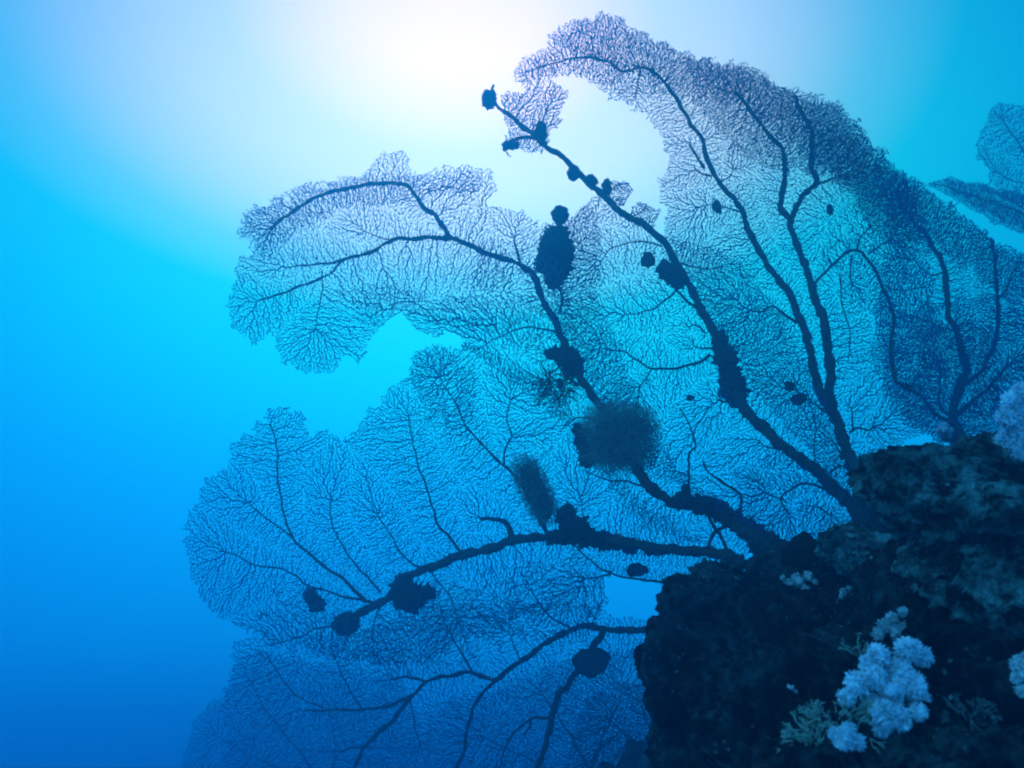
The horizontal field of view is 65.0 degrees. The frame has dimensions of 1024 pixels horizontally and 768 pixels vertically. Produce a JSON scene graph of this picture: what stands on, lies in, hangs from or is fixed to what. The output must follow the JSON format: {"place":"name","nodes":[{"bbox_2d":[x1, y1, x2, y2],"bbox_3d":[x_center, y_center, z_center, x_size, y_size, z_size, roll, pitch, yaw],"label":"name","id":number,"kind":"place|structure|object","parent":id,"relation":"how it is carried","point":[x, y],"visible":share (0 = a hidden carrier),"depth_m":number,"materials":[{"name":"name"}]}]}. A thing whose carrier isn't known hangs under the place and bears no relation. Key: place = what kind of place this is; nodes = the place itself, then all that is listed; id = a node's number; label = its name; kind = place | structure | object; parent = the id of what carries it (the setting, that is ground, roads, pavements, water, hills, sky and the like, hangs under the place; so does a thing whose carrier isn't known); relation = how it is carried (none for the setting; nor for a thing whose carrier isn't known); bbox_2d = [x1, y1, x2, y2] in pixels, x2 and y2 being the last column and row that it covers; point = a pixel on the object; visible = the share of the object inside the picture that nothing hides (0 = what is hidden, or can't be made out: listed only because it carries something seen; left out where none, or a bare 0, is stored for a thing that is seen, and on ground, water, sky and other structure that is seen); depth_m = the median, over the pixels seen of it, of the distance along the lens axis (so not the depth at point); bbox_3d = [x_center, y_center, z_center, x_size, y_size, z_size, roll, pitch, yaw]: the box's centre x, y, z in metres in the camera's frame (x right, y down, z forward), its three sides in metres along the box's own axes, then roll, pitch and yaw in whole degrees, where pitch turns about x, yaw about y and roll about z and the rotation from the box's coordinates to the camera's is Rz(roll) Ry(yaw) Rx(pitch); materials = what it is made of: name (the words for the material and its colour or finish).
{"place":"outdoors","nodes":[
{"label":"outdoors","id":0,"kind":"place"},
{"bbox_2d":[182,649,429,767],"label":"sea fan","id":1,"kind":"object","parent":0,"point":[274,733],"visible":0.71,"depth_m":6.33},
{"bbox_2d":[0,0,1023,767],"label":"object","id":2,"kind":"structure","parent":0,"point":[137,137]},
{"bbox_2d":[599,739,648,767],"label":"reef slope","id":3,"kind":"structure","parent":0,"point":[634,755],"depth_m":3.99,"materials":[{"name":"blue stone"}]},
{"bbox_2d":[424,646,650,767],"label":"sea fan","id":4,"kind":"object","parent":3,"relation":"on","point":[536,698],"visible":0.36,"depth_m":5.17},
{"bbox_2d":[565,681,650,767],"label":"sea fan","id":5,"kind":"object","parent":3,"relation":"on","point":[601,741],"visible":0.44,"depth_m":4.41},
{"bbox_2d":[642,510,1023,767],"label":"reef","id":6,"kind":"object","parent":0,"point":[735,660],"visible":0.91,"depth_m":1.19},
{"bbox_2d":[219,574,646,767],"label":"sea fan","id":7,"kind":"object","parent":6,"relation":"attached to","point":[603,630],"visible":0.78,"depth_m":4.40},
{"bbox_2d":[571,647,610,678],"bbox_3d":[0.374,1.314,3.786,0.193,0.139,0.051,-10,-22,26],"label":"oyster","id":8,"kind":"object","parent":7,"relation":"attached to","point":[590,663],"visible":1,"depth_m":3.78,"materials":[{"name":"blue"}]},
{"bbox_2d":[183,343,744,677],"bbox_3d":[-0.488,0.635,4.107,3.338,1.632,0.487,-11,-23,28],"label":"sea fan","id":9,"kind":"object","parent":6,"relation":"on","point":[512,539],"visible":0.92,"depth_m":4.05},
{"bbox_2d":[302,586,327,613],"bbox_3d":[-1.059,1.159,4.321,0.139,0.143,0.115,0,-20,0],"label":"oyster clump","id":10,"kind":"object","parent":9,"relation":"attached to","point":[313,597],"visible":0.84,"depth_m":4.30,"materials":[{"name":"blue"}]},
{"bbox_2d":[331,611,359,635],"bbox_3d":[-0.881,1.272,4.264,0.158,0.133,0.132,0,-20,0],"label":"sponge","id":11,"kind":"object","parent":9,"relation":"on","point":[341,620],"visible":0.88,"depth_m":4.22},
{"bbox_2d":[388,571,436,614],"bbox_3d":[-0.506,1.059,4.064,0.258,0.210,0.154,0,-20,0],"label":"oyster clump","id":12,"kind":"object","parent":9,"relation":"attached to","point":[406,590],"visible":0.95,"depth_m":4.03,"materials":[{"name":"blue"}]},
{"bbox_2d":[509,452,559,528],"bbox_3d":[0.105,0.483,3.663,0.265,0.339,0.151,13,-24,-31],"label":"feather star","id":13,"kind":"object","parent":9,"relation":"attached to","point":[531,483],"visible":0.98,"depth_m":3.64,"materials":[{"name":"blue"}]},
{"bbox_2d":[544,527,663,556],"bbox_3d":[0.421,0.696,3.557,0.562,0.133,0.135,0,-20,0],"label":"sponge crust","id":14,"kind":"object","parent":9,"relation":"attached to","point":[594,539],"visible":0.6,"depth_m":3.54},
{"bbox_2d":[554,501,595,535],"bbox_3d":[0.285,0.603,3.577,0.201,0.175,0.137,0,-20,0],"label":"sponge clump","id":15,"kind":"object","parent":14,"relation":"on","point":[567,519],"visible":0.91,"depth_m":3.54,"materials":[{"name":"blue"}]},
{"bbox_2d":[626,563,648,576],"bbox_3d":[0.542,0.803,3.470,0.117,0.061,0.022,10,-22,-25],"label":"oyster","id":16,"kind":"object","parent":9,"relation":"attached to","point":[630,566],"visible":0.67,"depth_m":3.46,"materials":[{"name":"blue"}]},
{"bbox_2d":[226,150,782,555],"bbox_3d":[-0.342,-0.290,4.020,3.044,2.506,0.473,-10,-22,25],"label":"sea fan","id":17,"kind":"object","parent":6,"relation":"on","point":[654,490],"visible":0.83,"depth_m":4.12},
{"bbox_2d":[532,223,576,289],"bbox_3d":[0.192,-0.600,3.773,0.200,0.312,0.184,-18,-27,40],"label":"oyster clump","id":18,"kind":"object","parent":17,"relation":"attached to","point":[556,242],"visible":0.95,"depth_m":3.73,"materials":[{"name":"blue"}]},
{"bbox_2d":[523,358,585,415],"bbox_3d":[0.197,0.004,3.636,0.291,0.284,0.240,0,-20,0],"label":"feather star","id":19,"kind":"object","parent":17,"relation":"attached to","point":[559,382],"visible":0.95,"depth_m":3.63,"materials":[{"name":"blue"}]},
{"bbox_2d":[550,205,569,224],"bbox_3d":[0.236,-0.831,3.945,0.096,0.098,0.091,0,-20,0],"label":"sponge","id":20,"kind":"object","parent":17,"relation":"attached to","point":[559,214],"visible":0.98,"depth_m":3.92},
{"bbox_2d":[543,344,585,377],"bbox_3d":[0.246,-0.106,3.629,0.202,0.148,0.136,11,-23,-27],"label":"oyster clump","id":21,"kind":"object","parent":17,"relation":"attached to","point":[568,358],"visible":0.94,"depth_m":3.61,"materials":[{"name":"blue"}]},
{"bbox_2d":[573,394,665,478],"bbox_3d":[0.458,0.227,3.449,0.394,0.366,0.288,0,-20,0],"label":"feather star","id":22,"kind":"object","parent":17,"relation":"attached to","point":[614,438],"visible":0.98,"depth_m":3.41,"materials":[{"name":"blue"}]},
{"bbox_2d":[571,422,595,468],"bbox_3d":[0.317,0.268,3.495,0.102,0.200,0.139,-10,-22,25],"label":"sponge clump","id":23,"kind":"object","parent":22,"relation":"attached to","point":[577,435],"visible":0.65,"depth_m":3.47,"materials":[{"name":"blue"}]},
{"bbox_2d":[672,483,765,541],"bbox_3d":[0.873,0.542,3.289,0.427,0.266,0.133,3,-20,-7],"label":"sponge crust","id":24,"kind":"object","parent":17,"relation":"attached to","point":[682,498],"visible":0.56,"depth_m":3.26},
{"bbox_2d":[747,531,763,553],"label":"sponge clump","id":25,"kind":"object","parent":17,"relation":"attached to","point":[754,542],"visible":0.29,"depth_m":3.08,"materials":[{"name":"blue"}]},
{"bbox_2d":[633,643,656,686],"bbox_3d":[0.303,0.588,1.678,0.092,0.113,0.159,0,-20,0],"label":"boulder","id":26,"kind":"object","parent":6,"relation":"on","point":[640,653],"visible":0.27,"depth_m":1.65,"materials":[{"name":"blue stone"}]},
{"bbox_2d":[495,80,871,540],"bbox_3d":[0.680,-0.566,3.780,1.658,2.710,0.565,-2,-20,7],"label":"sea fan","id":27,"kind":"object","parent":6,"relation":"on","point":[857,513],"visible":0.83,"depth_m":3.66},
{"bbox_2d":[481,84,496,110],"bbox_3d":[-0.126,-1.587,4.455,0.088,0.138,0.097,0,-20,0],"label":"sponge","id":28,"kind":"object","parent":27,"relation":"attached to","point":[489,98],"visible":1,"depth_m":4.43},
{"bbox_2d":[501,140,519,150],"bbox_3d":[-0.007,-1.282,4.311,0.100,0.050,0.055,5,-21,-13],"label":"sponge","id":29,"kind":"object","parent":27,"relation":"attached to","point":[511,144],"visible":1,"depth_m":4.30},
{"bbox_2d":[534,120,547,143],"bbox_3d":[0.158,-1.361,4.360,0.070,0.133,0.072,-16,-25,37],"label":"sponge","id":30,"kind":"object","parent":27,"relation":"on","point":[540,131],"visible":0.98,"depth_m":4.34},
{"bbox_2d":[566,165,580,180],"bbox_3d":[0.328,-1.123,4.274,0.080,0.085,0.078,0,-20,0],"label":"sponge","id":31,"kind":"object","parent":27,"relation":"attached to","point":[573,173],"visible":1,"depth_m":4.25},
{"bbox_2d":[585,174,598,186],"bbox_3d":[0.417,-1.074,4.261,0.075,0.075,0.073,10,-22,-26],"label":"sponge","id":32,"kind":"object","parent":27,"relation":"attached to","point":[591,179],"visible":0.99,"depth_m":4.24},
{"bbox_2d":[601,178,611,195],"bbox_3d":[0.497,-1.035,4.229,0.060,0.089,0.064,0,-20,0],"label":"sponge","id":33,"kind":"object","parent":27,"relation":"on","point":[606,186],"visible":1,"depth_m":4.21},
{"bbox_2d":[641,252,654,267],"bbox_3d":[0.598,-0.547,3.538,0.064,0.067,0.024,-6,-21,17],"label":"oyster","id":34,"kind":"object","parent":27,"relation":"attached to","point":[647,259],"visible":1,"depth_m":3.53,"materials":[{"name":"blue"}]},
{"bbox_2d":[655,259,684,291],"bbox_3d":[0.770,-0.534,3.926,0.138,0.165,0.118,-11,-23,29],"label":"oyster clump","id":35,"kind":"object","parent":27,"relation":"attached to","point":[670,274],"visible":1,"depth_m":3.90,"materials":[{"name":"blue"}]},
{"bbox_2d":[686,395,694,400],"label":"oyster","id":36,"kind":"object","parent":27,"relation":"attached to","point":[689,398],"visible":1,"depth_m":3.54,"materials":[{"name":"blue"}]},
{"bbox_2d":[709,329,750,408],"bbox_3d":[1.001,-0.064,3.701,0.142,0.364,0.213,-15,-25,35],"label":"sponge crust","id":37,"kind":"object","parent":27,"relation":"attached to","point":[725,358],"visible":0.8,"depth_m":3.67},
{"bbox_2d":[513,11,947,515],"bbox_3d":[1.057,-0.778,3.972,2.108,2.950,0.499,0,-20,0],"label":"sea fan","id":38,"kind":"object","parent":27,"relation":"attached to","point":[847,452],"visible":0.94,"depth_m":3.94},
{"bbox_2d":[712,200,721,213],"bbox_3d":[1.021,-0.883,4.006,0.053,0.065,0.023,6,-21,-15],"label":"oyster","id":39,"kind":"object","parent":38,"relation":"attached to","point":[716,207],"visible":1,"depth_m":4.00,"materials":[{"name":"blue"}]},
{"bbox_2d":[784,381,796,391],"bbox_3d":[1.235,0.010,3.573,0.068,0.044,0.018,7,-21,-18],"label":"oyster","id":40,"kind":"object","parent":38,"relation":"attached to","point":[790,386],"visible":1,"depth_m":3.57,"materials":[{"name":"blue"}]},
{"bbox_2d":[827,204,832,215],"bbox_3d":[1.559,-0.854,3.942,0.030,0.056,0.020,0,-20,0],"label":"oyster","id":41,"kind":"object","parent":38,"relation":"attached to","point":[829,210],"visible":1,"depth_m":3.94,"materials":[{"name":"blue"}]},
{"bbox_2d":[790,393,807,405],"bbox_3d":[1.273,0.068,3.565,0.075,0.054,0.021,-5,-21,13],"label":"oyster","id":42,"kind":"object","parent":27,"relation":"attached to","point":[799,398],"visible":1,"depth_m":3.56,"materials":[{"name":"blue"}]},
{"bbox_2d":[687,555,746,573],"bbox_3d":[0.546,0.502,2.117,0.157,0.102,0.100,0,-20,0],"label":"sponge clump","id":43,"kind":"object","parent":6,"relation":"on","point":[725,559],"visible":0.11,"depth_m":2.10,"materials":[{"name":"blue"}]},
{"bbox_2d":[786,684,797,693],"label":"soft coral","id":44,"kind":"object","parent":6,"relation":"on","point":[790,687],"visible":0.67,"depth_m":1.14},
{"bbox_2d":[780,571,817,589],"bbox_3d":[0.622,0.426,1.734,0.070,0.046,0.059,14,-24,-33],"label":"soft coral","id":45,"kind":"object","parent":6,"relation":"on","point":[798,580],"visible":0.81,"depth_m":1.73},
{"bbox_2d":[780,531,818,566],"bbox_3d":[0.633,0.361,1.760,0.092,0.076,0.037,0,-20,0],"label":"oyster","id":46,"kind":"object","parent":6,"relation":"on","point":[798,549],"visible":0.94,"depth_m":1.75,"materials":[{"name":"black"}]},
{"bbox_2d":[776,688,886,753],"bbox_3d":[0.382,0.426,0.963,0.123,0.117,0.076,-12,-23,29],"label":"branching coral","id":47,"kind":"object","parent":6,"relation":"on","point":[811,714],"visible":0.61,"depth_m":0.97},
{"bbox_2d":[838,586,852,598],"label":"soft coral","id":48,"kind":"object","parent":6,"relation":"on","point":[842,592],"visible":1,"depth_m":1.59},
{"bbox_2d":[826,720,866,752],"bbox_3d":[0.401,0.422,0.957,0.042,0.042,0.080,-10,-22,27],"label":"soft coral","id":49,"kind":"object","parent":6,"relation":"on","point":[845,737],"visible":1,"depth_m":0.93},
{"bbox_2d":[838,633,867,664],"bbox_3d":[0.518,0.420,1.194,0.063,0.098,0.061,8,-22,-22],"label":"branching coral","id":50,"kind":"object","parent":6,"relation":"on","point":[861,652],"visible":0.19,"depth_m":1.19},
{"bbox_2d":[813,521,899,581],"bbox_3d":[0.734,0.352,1.685,0.191,0.150,0.287,0,-20,0],"label":"boulder","id":51,"kind":"object","parent":6,"relation":"on","point":[843,549],"visible":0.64,"depth_m":1.64,"materials":[{"name":"stone"}]},
{"bbox_2d":[835,636,934,739],"bbox_3d":[0.461,0.368,0.980,0.130,0.118,0.062,9,-22,-22],"label":"soft coral","id":52,"kind":"object","parent":6,"relation":"on","point":[894,682],"visible":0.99,"depth_m":0.97},
{"bbox_2d":[870,606,907,640],"bbox_3d":[0.576,0.361,1.203,0.073,0.051,0.057,18,-26,-40],"label":"soft coral","id":53,"kind":"object","parent":6,"relation":"on","point":[890,622],"visible":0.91,"depth_m":1.19},
{"bbox_2d":[846,431,1023,549],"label":"boulder","id":54,"kind":"object","parent":6,"relation":"on","point":[968,489],"visible":0.94,"depth_m":1.14,"materials":[{"name":"stone"}]},
{"bbox_2d":[991,381,1023,460],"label":"soft coral","id":55,"kind":"object","parent":54,"relation":"on","point":[1009,417],"visible":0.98,"depth_m":1.12},
{"bbox_2d":[935,421,953,441],"bbox_3d":[1.013,0.110,1.877,0.039,0.033,0.086,-13,-24,32],"label":"soft coral","id":56,"kind":"object","parent":6,"relation":"on","point":[944,430],"visible":1,"depth_m":1.85},
{"bbox_2d":[869,174,1023,445],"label":"sea fan","id":57,"kind":"object","parent":6,"relation":"on","point":[961,384],"visible":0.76,"depth_m":4.20},
{"bbox_2d":[890,536,1023,648],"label":"boulder","id":58,"kind":"object","parent":6,"relation":"on","point":[984,586],"visible":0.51,"depth_m":1.08,"materials":[{"name":"stone"}]},
{"bbox_2d":[941,693,1003,730],"bbox_3d":[0.543,0.404,0.954,0.059,0.072,0.073,0,-20,0],"label":"branching coral","id":59,"kind":"object","parent":6,"relation":"on","point":[980,710],"visible":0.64,"depth_m":0.95,"materials":[{"name":"grey"}]},
{"bbox_2d":[1008,652,1023,697],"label":"soft coral","id":60,"kind":"object","parent":6,"relation":"on","point":[1016,666],"visible":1,"depth_m":0.96},
{"bbox_2d":[927,176,1023,233],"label":"sea fan","id":61,"kind":"object","parent":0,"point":[953,185],"visible":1,"depth_m":6.16},
{"bbox_2d":[975,102,1023,201],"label":"sea fan","id":62,"kind":"object","parent":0,"point":[1003,121],"visible":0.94,"depth_m":7.35}
]}

